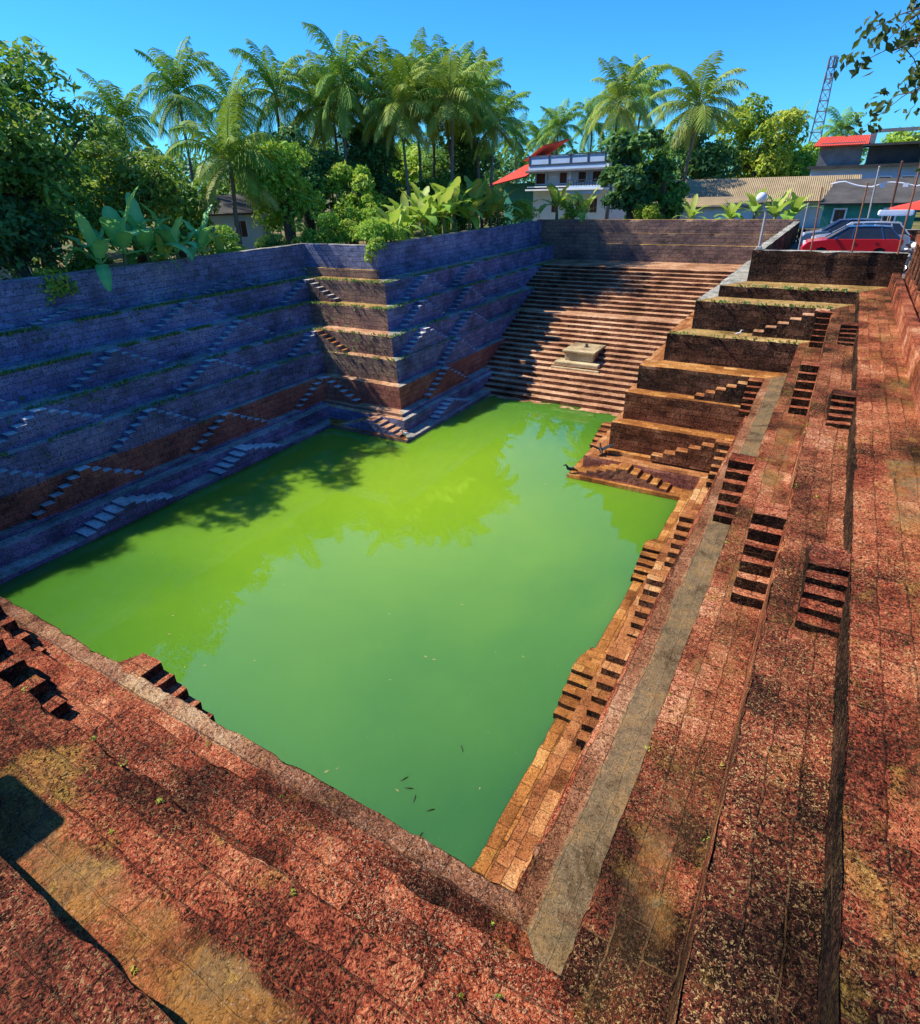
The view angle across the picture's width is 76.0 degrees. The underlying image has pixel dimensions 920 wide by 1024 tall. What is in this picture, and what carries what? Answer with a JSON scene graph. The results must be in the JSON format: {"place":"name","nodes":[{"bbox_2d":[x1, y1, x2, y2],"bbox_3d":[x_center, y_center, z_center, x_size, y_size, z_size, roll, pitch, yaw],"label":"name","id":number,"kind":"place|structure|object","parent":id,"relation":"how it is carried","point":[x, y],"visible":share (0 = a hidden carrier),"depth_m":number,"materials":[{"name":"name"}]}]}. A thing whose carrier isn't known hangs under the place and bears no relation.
{"place":"outdoors","nodes":[
{"label":"outdoors","id":0,"kind":"place"},
{"bbox_2d":[0,243,305,316],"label":"boundary wall","id":1,"kind":"structure","parent":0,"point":[20,296],"depth_m":25.06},
{"bbox_2d":[0,389,677,890],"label":"water","id":2,"kind":"structure","parent":0,"point":[314,593],"depth_m":16.59,"materials":[{"name":"liquid"}]},
{"bbox_2d":[302,238,572,442],"bbox_3d":[-0.206,-11.927,37.287,10.363,7.973,26.164,15,33,27],"label":"stepped bastion","id":3,"kind":"object","parent":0,"point":[445,381],"visible":0.73,"depth_m":29.91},
{"bbox_2d":[298,220,541,269],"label":"boundary wall","id":4,"kind":"structure","parent":3,"relation":"on","point":[400,252],"depth_m":32.45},
{"bbox_2d":[348,218,410,262],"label":"creeper","id":5,"kind":"object","parent":4,"relation":"attached to","point":[375,227],"visible":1,"depth_m":29.79,"materials":[{"name":"green plant"}]},
{"bbox_2d":[0,243,858,456],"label":"ledge weeds","id":6,"kind":"object","parent":3,"relation":"on","point":[54,361],"visible":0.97,"depth_m":25.07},
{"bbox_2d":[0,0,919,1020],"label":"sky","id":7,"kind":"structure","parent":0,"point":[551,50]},
{"bbox_2d":[31,192,919,272],"bbox_3d":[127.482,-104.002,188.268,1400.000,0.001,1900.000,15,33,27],"label":"ground","id":8,"kind":"structure","parent":0,"point":[117,257],"depth_m":47.17,"materials":[{"name":"plant"}]},
{"bbox_2d":[0,192,66,278],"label":"bush","id":9,"kind":"object","parent":8,"relation":"on","point":[24,239],"visible":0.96,"depth_m":23.22,"materials":[{"name":"green plant"}]},
{"bbox_2d":[30,265,80,305],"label":"shrub","id":10,"kind":"object","parent":8,"relation":"on","point":[56,289],"visible":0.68,"depth_m":22.05,"materials":[{"name":"green plant"}]},
{"bbox_2d":[0,34,114,268],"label":"mango tree","id":11,"kind":"object","parent":8,"relation":"on","point":[19,164],"visible":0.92,"depth_m":23.28,"materials":[{"name":"green plant"}]},
{"bbox_2d":[23,122,97,257],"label":"broadleaf tree","id":12,"kind":"object","parent":8,"relation":"on","point":[72,179],"visible":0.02,"depth_m":34.31,"materials":[{"name":"green plant"}]},
{"bbox_2d":[57,247,113,271],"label":"shrub","id":13,"kind":"object","parent":8,"relation":"on","point":[74,264],"visible":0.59,"depth_m":24.09,"materials":[{"name":"green plant"}]},
{"bbox_2d":[52,211,139,290],"bbox_3d":[-14.620,-10.328,23.627,3.048,3.154,3.098,6,30,13],"label":"banana plant","id":14,"kind":"object","parent":8,"relation":"on","point":[97,249],"visible":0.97,"depth_m":22.86,"materials":[{"name":"green plant"}]},
{"bbox_2d":[59,186,181,274],"bbox_3d":[-14.101,-10.933,23.898,3.899,3.969,3.835,8,30,17],"label":"banana plant","id":15,"kind":"object","parent":8,"relation":"on","point":[112,221],"visible":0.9,"depth_m":23.68,"materials":[{"name":"green plant"}]},
{"bbox_2d":[74,68,168,227],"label":"coconut palm","id":16,"kind":"object","parent":8,"relation":"on","point":[119,108],"visible":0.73,"depth_m":37.18,"materials":[{"name":"green plant"}]},
{"bbox_2d":[64,123,188,263],"bbox_3d":[-15.281,-14.250,27.370,5.353,6.698,6.278,-21,34,-30],"label":"mango tree","id":17,"kind":"object","parent":8,"relation":"on","point":[125,173],"visible":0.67,"depth_m":26.10,"materials":[{"name":"green plant"}]},
{"bbox_2d":[110,192,192,263],"bbox_3d":[-13.125,-11.404,24.903,3.630,3.757,3.690,-4,29,-4],"label":"banana plant","id":18,"kind":"object","parent":8,"relation":"on","point":[145,237],"visible":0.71,"depth_m":24.90,"materials":[{"name":"green plant"}]},
{"bbox_2d":[140,234,187,261],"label":"banana plant","id":19,"kind":"object","parent":8,"relation":"on","point":[163,249],"visible":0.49,"depth_m":25.45,"materials":[{"name":"green plant"}]},
{"bbox_2d":[0,267,330,584],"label":"terraced wall","id":20,"kind":"structure","parent":8,"relation":"on","point":[127,479],"depth_m":22.60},
{"bbox_2d":[1,267,538,528],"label":"wall ferns","id":21,"kind":"object","parent":20,"relation":"on","point":[10,421],"depth_m":25.07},
{"bbox_2d":[118,180,221,258],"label":"broadleaf tree","id":22,"kind":"object","parent":8,"relation":"on","point":[193,214],"visible":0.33,"depth_m":32.69,"materials":[{"name":"green plant"}]},
{"bbox_2d":[139,202,213,261],"bbox_3d":[-12.609,-12.019,26.363,3.307,3.367,3.253,-11,30,-15],"label":"banana plant","id":23,"kind":"object","parent":8,"relation":"on","point":[171,235],"visible":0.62,"depth_m":25.66,"materials":[{"name":"green plant"}]},
{"bbox_2d":[134,36,219,182],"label":"coconut palm","id":24,"kind":"object","parent":8,"relation":"on","point":[179,76],"visible":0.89,"depth_m":34.56,"materials":[{"name":"green plant"}]},
{"bbox_2d":[179,204,232,260],"bbox_3d":[-11.959,-12.233,26.920,3.098,3.154,3.048,-15,32,-22],"label":"banana plant","id":25,"kind":"object","parent":8,"relation":"on","point":[202,239],"visible":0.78,"depth_m":26.93,"materials":[{"name":"green plant"}]},
{"bbox_2d":[192,224,239,255],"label":"shrub","id":26,"kind":"object","parent":8,"relation":"on","point":[226,239],"visible":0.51,"depth_m":29.42,"materials":[{"name":"green plant"}]},
{"bbox_2d":[164,61,284,246],"bbox_3d":[-12.591,-18.927,32.456,6.172,9.813,6.519,1,29,5],"label":"coconut palm","id":27,"kind":"object","parent":8,"relation":"on","point":[210,145],"visible":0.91,"depth_m":31.60,"materials":[{"name":"green plant"}]},
{"bbox_2d":[180,194,270,256],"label":"house","id":28,"kind":"structure","parent":8,"relation":"on","point":[248,231],"depth_m":36.92,"materials":[{"name":"white paint"}]},
{"bbox_2d":[194,58,268,192],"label":"coconut palm","id":29,"kind":"object","parent":8,"relation":"on","point":[215,74],"visible":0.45,"depth_m":37.35,"materials":[{"name":"green plant"}]},
{"bbox_2d":[202,137,280,228],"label":"broadleaf tree","id":30,"kind":"object","parent":8,"relation":"on","point":[225,190],"visible":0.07,"depth_m":41.67,"materials":[{"name":"green plant"}]},
{"bbox_2d":[254,230,287,248],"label":"shrub","id":31,"kind":"object","parent":8,"relation":"on","point":[270,240],"visible":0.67,"depth_m":31.61,"materials":[{"name":"green plant"}]},
{"bbox_2d":[229,38,315,241],"bbox_3d":[-11.841,-24.613,40.030,5.041,12.370,4.887,2,29,6],"label":"coconut palm","id":32,"kind":"object","parent":8,"relation":"on","point":[270,77],"visible":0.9,"depth_m":37.81,"materials":[{"name":"green plant"}]},
{"bbox_2d":[230,138,328,244],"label":"broadleaf tree","id":33,"kind":"object","parent":8,"relation":"on","point":[280,155],"visible":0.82,"depth_m":34.06,"materials":[{"name":"green plant"}]},
{"bbox_2d":[0,597,574,1023],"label":"terraced wall","id":34,"kind":"structure","parent":8,"relation":"on","point":[187,904],"depth_m":4.31,"materials":[{"name":"stone"}]},
{"bbox_2d":[21,420,841,1000],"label":"small weeds","id":35,"kind":"object","parent":34,"relation":"on","point":[291,888],"visible":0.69,"depth_m":4.80,"materials":[{"name":"green plant"}]},
{"bbox_2d":[251,119,348,237],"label":"broadleaf tree","id":36,"kind":"object","parent":8,"relation":"on","point":[322,163],"visible":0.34,"depth_m":37.67,"materials":[{"name":"green plant"}]},
{"bbox_2d":[290,211,334,243],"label":"shrub","id":37,"kind":"object","parent":8,"relation":"on","point":[316,236],"visible":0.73,"depth_m":32.92,"materials":[{"name":"green plant"}]},
{"bbox_2d":[280,55,357,210],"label":"coconut palm","id":38,"kind":"object","parent":8,"relation":"on","point":[319,140],"visible":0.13,"depth_m":40.75,"materials":[{"name":"green plant"}]},
{"bbox_2d":[284,49,376,243],"bbox_3d":[-8.712,-24.457,40.610,5.554,11.324,5.431,20,36,34],"label":"coconut palm","id":39,"kind":"object","parent":8,"relation":"on","point":[318,110],"visible":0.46,"depth_m":38.59,"materials":[{"name":"green plant"}]},
{"bbox_2d":[315,211,358,243],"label":"shrub","id":40,"kind":"object","parent":8,"relation":"on","point":[341,233],"visible":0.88,"depth_m":32.05,"materials":[{"name":"green plant"}]},
{"bbox_2d":[298,22,380,243],"bbox_3d":[-7.317,-24.283,38.795,4.726,12.742,4.904,9,31,18],"label":"coconut palm","id":41,"kind":"object","parent":8,"relation":"on","point":[345,74],"visible":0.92,"depth_m":36.74,"materials":[{"name":"green plant"}]},
{"bbox_2d":[320,159,389,243],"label":"broadleaf tree","id":42,"kind":"object","parent":8,"relation":"on","point":[356,177],"visible":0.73,"depth_m":37.06,"materials":[{"name":"green plant"}]},
{"bbox_2d":[344,193,383,244],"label":"shrub","id":43,"kind":"object","parent":8,"relation":"on","point":[369,211],"visible":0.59,"depth_m":35.58,"materials":[{"name":"green plant"}]},
{"bbox_2d":[332,116,409,242],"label":"broadleaf tree","id":44,"kind":"object","parent":8,"relation":"on","point":[371,155],"visible":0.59,"depth_m":40.37,"materials":[{"name":"green plant"}]},
{"bbox_2d":[338,35,420,240],"bbox_3d":[-5.247,-24.841,40.495,5.554,11.932,5.431,1,29,5],"label":"coconut palm","id":45,"kind":"object","parent":8,"relation":"on","point":[372,61],"visible":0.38,"depth_m":37.97,"materials":[{"name":"green plant"}]},
{"bbox_2d":[350,142,431,233],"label":"broadleaf tree","id":46,"kind":"object","parent":8,"relation":"on","point":[412,158],"visible":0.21,"depth_m":47.55,"materials":[{"name":"green plant"}]},
{"bbox_2d":[377,204,421,240],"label":"banana plant","id":47,"kind":"object","parent":8,"relation":"on","point":[395,213],"visible":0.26,"depth_m":31.66,"materials":[{"name":"green plant"}]},
{"bbox_2d":[361,53,445,238],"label":"coconut palm","id":48,"kind":"object","parent":8,"relation":"on","point":[403,93],"visible":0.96,"depth_m":36.24,"materials":[{"name":"green plant"}]},
{"bbox_2d":[380,191,436,238],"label":"banana plant","id":49,"kind":"object","parent":8,"relation":"on","point":[406,219],"visible":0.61,"depth_m":33.02,"materials":[{"name":"green plant"}]},
{"bbox_2d":[377,27,449,236],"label":"coconut palm","id":50,"kind":"object","parent":8,"relation":"on","point":[387,51],"visible":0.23,"depth_m":37.83,"materials":[{"name":"green plant"}]},
{"bbox_2d":[385,186,457,236],"bbox_3d":[-2.395,-16.710,34.009,3.748,3.670,3.377,15,33,27],"label":"banana plant","id":51,"kind":"object","parent":8,"relation":"on","point":[419,204],"visible":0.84,"depth_m":33.52,"materials":[{"name":"green plant"}]},
{"bbox_2d":[408,182,453,235],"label":"banana plant","id":52,"kind":"object","parent":8,"relation":"on","point":[431,209],"visible":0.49,"depth_m":34.38,"materials":[{"name":"green plant"}]},
{"bbox_2d":[410,170,473,234],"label":"broadleaf tree","id":53,"kind":"object","parent":8,"relation":"on","point":[443,178],"visible":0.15,"depth_m":40.70,"materials":[{"name":"green plant"}]},
{"bbox_2d":[414,183,471,233],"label":"banana plant","id":54,"kind":"object","parent":8,"relation":"on","point":[444,197],"visible":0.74,"depth_m":35.14,"materials":[{"name":"green plant"}]},
{"bbox_2d":[410,34,484,162],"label":"coconut palm","id":55,"kind":"object","parent":8,"relation":"on","point":[436,37],"visible":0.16,"depth_m":39.38,"materials":[{"name":"green plant"}]},
{"bbox_2d":[395,39,500,231],"bbox_3d":[-0.754,-23.446,38.344,6.246,11.324,6.388,-7,29,-9],"label":"coconut palm","id":56,"kind":"object","parent":8,"relation":"on","point":[457,105],"visible":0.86,"depth_m":36.12,"materials":[{"name":"green plant"}]},
{"bbox_2d":[40,126,868,199],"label":"distant wood","id":57,"kind":"object","parent":8,"relation":"on","point":[509,167],"visible":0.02,"depth_m":71.86,"materials":[{"name":"green plant"}]},
{"bbox_2d":[432,176,487,232],"bbox_3d":[-0.343,-18.705,36.933,4.130,4.043,3.720,-24,36,-35],"label":"banana plant","id":58,"kind":"object","parent":8,"relation":"on","point":[454,199],"visible":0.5,"depth_m":36.05,"materials":[{"name":"green plant"}]},
{"bbox_2d":[421,127,500,231],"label":"broadleaf tree","id":59,"kind":"object","parent":8,"relation":"on","point":[464,165],"visible":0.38,"depth_m":44.38,"materials":[{"name":"green plant"}]},
{"bbox_2d":[450,182,496,229],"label":"banana plant","id":60,"kind":"object","parent":8,"relation":"on","point":[475,203],"visible":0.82,"depth_m":37.39,"materials":[{"name":"green plant"}]},
{"bbox_2d":[441,56,509,227],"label":"coconut palm","id":61,"kind":"object","parent":8,"relation":"on","point":[484,86],"visible":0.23,"depth_m":40.89,"materials":[{"name":"green plant"}]},
{"bbox_2d":[444,176,506,228],"bbox_3d":[0.908,-19.761,38.797,3.892,4.230,4.320,17,34,31],"label":"banana plant","id":62,"kind":"object","parent":8,"relation":"on","point":[473,190],"visible":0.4,"depth_m":38.27,"materials":[{"name":"green plant"}]},
{"bbox_2d":[460,46,510,229],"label":"coconut palm","id":63,"kind":"object","parent":8,"relation":"on","point":[484,57],"visible":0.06,"depth_m":43.25,"materials":[{"name":"green plant"}]},
{"bbox_2d":[466,185,514,226],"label":"banana plant","id":64,"kind":"object","parent":8,"relation":"on","point":[492,206],"visible":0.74,"depth_m":39.69,"materials":[{"name":"green plant"}]},
{"bbox_2d":[461,82,531,220],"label":"coconut palm","id":65,"kind":"object","parent":8,"relation":"on","point":[506,123],"visible":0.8,"depth_m":39.13,"materials":[{"name":"green plant"}]},
{"bbox_2d":[495,112,533,182],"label":"coconut palm","id":66,"kind":"object","parent":8,"relation":"on","point":[517,145],"visible":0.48,"depth_m":67.69,"materials":[{"name":"green plant"}]},
{"bbox_2d":[509,198,540,223],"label":"shrub","id":67,"kind":"object","parent":8,"relation":"on","point":[524,207],"visible":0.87,"depth_m":42.84,"materials":[{"name":"green plant"}]},
{"bbox_2d":[523,112,562,156],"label":"coconut palm","id":68,"kind":"object","parent":8,"relation":"on","point":[534,132],"visible":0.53,"depth_m":64.86,"materials":[{"name":"green plant"}]},
{"bbox_2d":[530,181,577,218],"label":"banana plant","id":69,"kind":"object","parent":8,"relation":"on","point":[556,197],"visible":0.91,"depth_m":44.23,"materials":[{"name":"green plant"}]},
{"bbox_2d":[536,98,583,154],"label":"coconut palm","id":70,"kind":"object","parent":8,"relation":"on","point":[553,124],"visible":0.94,"depth_m":61.82,"materials":[{"name":"green plant"}]},
{"bbox_2d":[558,193,589,218],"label":"shrub","id":71,"kind":"object","parent":8,"relation":"on","point":[569,210],"visible":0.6,"depth_m":46.07,"materials":[{"name":"green plant"}]},
{"bbox_2d":[565,186,604,221],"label":"banana plant","id":72,"kind":"object","parent":8,"relation":"on","point":[585,204],"visible":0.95,"depth_m":43.69,"materials":[{"name":"green plant"}]},
{"bbox_2d":[572,93,611,154],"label":"coconut palm","id":73,"kind":"object","parent":8,"relation":"on","point":[598,127],"visible":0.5,"depth_m":65.18,"materials":[{"name":"green plant"}]},
{"bbox_2d":[582,55,664,218],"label":"coconut palm","id":74,"kind":"object","parent":8,"relation":"on","point":[621,91],"visible":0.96,"depth_m":47.69,"materials":[{"name":"green plant"}]},
{"bbox_2d":[597,124,664,218],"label":"jackfruit tree","id":75,"kind":"object","parent":8,"relation":"on","point":[624,149],"visible":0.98,"depth_m":42.18,"materials":[{"name":"green plant"}]},
{"bbox_2d":[616,53,671,166],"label":"coconut palm","id":76,"kind":"object","parent":8,"relation":"on","point":[648,102],"visible":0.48,"depth_m":51.78,"materials":[{"name":"green plant"}]},
{"bbox_2d":[632,201,664,218],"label":"shrub","id":77,"kind":"object","parent":8,"relation":"on","point":[650,210],"visible":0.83,"depth_m":41.78,"materials":[{"name":"green plant"}]},
{"bbox_2d":[640,153,690,218],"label":"jackfruit tree","id":78,"kind":"object","parent":8,"relation":"on","point":[670,195],"visible":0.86,"depth_m":42.38,"materials":[{"name":"green plant"}]},
{"bbox_2d":[538,219,798,264],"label":"boundary wall","id":79,"kind":"structure","parent":8,"relation":"on","point":[721,241],"depth_m":40.96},
{"bbox_2d":[471,287,919,1023],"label":"terraced wall","id":80,"kind":"structure","parent":8,"relation":"on","point":[817,583],"depth_m":5.68,"materials":[{"name":"brown stone"}]},
{"bbox_2d":[646,50,748,218],"bbox_3d":[16.180,-25.549,41.743,6.388,10.795,6.246,4,29,10],"label":"coconut palm","id":81,"kind":"object","parent":8,"relation":"on","point":[693,117],"visible":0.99,"depth_m":39.95,"materials":[{"name":"green plant"}]},
{"bbox_2d":[649,121,745,179],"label":"broadleaf tree","id":82,"kind":"object","parent":8,"relation":"on","point":[709,159],"visible":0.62,"depth_m":56.49,"materials":[{"name":"green plant"}]},
{"bbox_2d":[675,196,753,218],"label":"shed","id":83,"kind":"structure","parent":8,"relation":"on","point":[712,209],"depth_m":44.65,"materials":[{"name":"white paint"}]},
{"bbox_2d":[653,174,861,227],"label":"brown roofed shed","id":84,"kind":"structure","parent":8,"relation":"on","point":[805,186],"depth_m":46.69,"materials":[{"name":"white paint"}]},
{"bbox_2d":[714,92,811,177],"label":"broadleaf tree","id":85,"kind":"object","parent":8,"relation":"on","point":[772,156],"visible":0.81,"depth_m":56.52,"materials":[{"name":"green plant"}]},
{"bbox_2d":[756,188,798,218],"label":"banana plant","id":86,"kind":"object","parent":8,"relation":"on","point":[777,207],"visible":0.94,"depth_m":38.12,"materials":[{"name":"green plant"}]},
{"bbox_2d":[767,192,823,218],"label":"banana plant","id":87,"kind":"object","parent":8,"relation":"on","point":[796,203],"visible":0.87,"depth_m":37.91,"materials":[{"name":"green plant"}]},
{"bbox_2d":[774,140,819,176],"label":"broadleaf tree","id":88,"kind":"object","parent":8,"relation":"on","point":[803,157],"visible":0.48,"depth_m":57.84,"materials":[{"name":"green plant"}]},
{"bbox_2d":[808,55,838,151],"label":"lattice tower","id":89,"kind":"structure","parent":8,"relation":"on","point":[836,57],"depth_m":87.34,"materials":[{"name":"metal"}]},
{"bbox_2d":[816,106,865,141],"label":"coconut palm","id":90,"kind":"object","parent":8,"relation":"on","point":[837,125],"visible":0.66,"depth_m":62.48,"materials":[{"name":"green plant"}]},
{"bbox_2d":[789,241,911,278],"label":"car park","id":91,"kind":"structure","parent":8,"relation":"on","point":[795,246],"depth_m":32.91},
{"bbox_2d":[797,218,882,243],"bbox_3d":[20.421,-14.764,31.318,4.200,1.535,1.940,14,32,26],"label":"parked car","id":92,"kind":"object","parent":91,"relation":"on","point":[833,226],"visible":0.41,"depth_m":30.88,"materials":[{"name":"grey paint"}]},
{"bbox_2d":[799,224,903,251],"bbox_3d":[18.098,-12.506,27.367,4.050,1.535,1.940,12,32,24],"label":"parked car","id":93,"kind":"object","parent":91,"relation":"on","point":[877,238],"visible":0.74,"depth_m":26.57,"materials":[{"name":"red paint"}]},
{"bbox_2d":[811,221,911,249],"bbox_3d":[19.706,-13.545,29.156,4.300,1.535,1.940,13,32,25],"label":"parked car","id":94,"kind":"object","parent":91,"relation":"on","point":[898,227],"visible":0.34,"depth_m":27.87,"materials":[{"name":"silver metal"}]},
{"bbox_2d":[819,177,919,228],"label":"green walled hut","id":95,"kind":"object","parent":8,"relation":"on","point":[843,200],"visible":0.48,"depth_m":38.65,"materials":[{"name":"paint"}]},
{"bbox_2d":[833,0,919,171],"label":"overhanging tree","id":96,"kind":"object","parent":8,"relation":"on","point":[907,36],"visible":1,"depth_m":9.82,"materials":[{"name":"green plant"}]},
{"bbox_2d":[880,126,919,162],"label":"broadleaf tree","id":97,"kind":"object","parent":8,"relation":"on","point":[898,137],"visible":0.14,"depth_m":58.49,"materials":[{"name":"green plant"}]},
{"bbox_2d":[888,271,919,426],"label":"kerb wall","id":98,"kind":"structure","parent":8,"relation":"on","point":[904,293],"depth_m":14.63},
{"bbox_2d":[908,234,919,295],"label":"balustrade","id":99,"kind":"object","parent":98,"relation":"on","point":[914,268],"visible":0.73,"depth_m":19.50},
{"bbox_2d":[489,139,631,223],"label":"white house","id":100,"kind":"structure","parent":0,"point":[581,173],"depth_m":53.53,"materials":[{"name":"paint"}]},
{"bbox_2d":[480,259,741,415],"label":"ghat stairs","id":101,"kind":"structure","parent":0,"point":[633,338],"depth_m":34.73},
{"bbox_2d":[551,342,605,372],"bbox_3d":[6.832,-8.608,32.760,2.750,1.376,2.525,15,33,27],"label":"stone altar","id":102,"kind":"object","parent":101,"relation":"on","point":[577,354],"visible":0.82,"depth_m":32.21,"materials":[{"name":"stone"}]},
{"bbox_2d":[567,259,885,500],"bbox_3d":[14.515,-8.045,29.465,9.099,7.973,26.168,15,33,27],"label":"stepped bastion","id":103,"kind":"object","parent":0,"point":[671,425],"visible":0.91,"depth_m":21.73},
{"bbox_2d":[754,221,799,252],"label":"car park wall","id":104,"kind":"structure","parent":103,"relation":"on","point":[785,238],"depth_m":30.15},
{"bbox_2d":[747,249,908,286],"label":"car park wall","id":105,"kind":"structure","parent":103,"relation":"on","point":[865,268],"depth_m":22.11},
{"bbox_2d":[807,126,919,178],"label":"blue building","id":106,"kind":"structure","parent":0,"point":[840,155],"depth_m":49.17,"materials":[{"name":"paint"}]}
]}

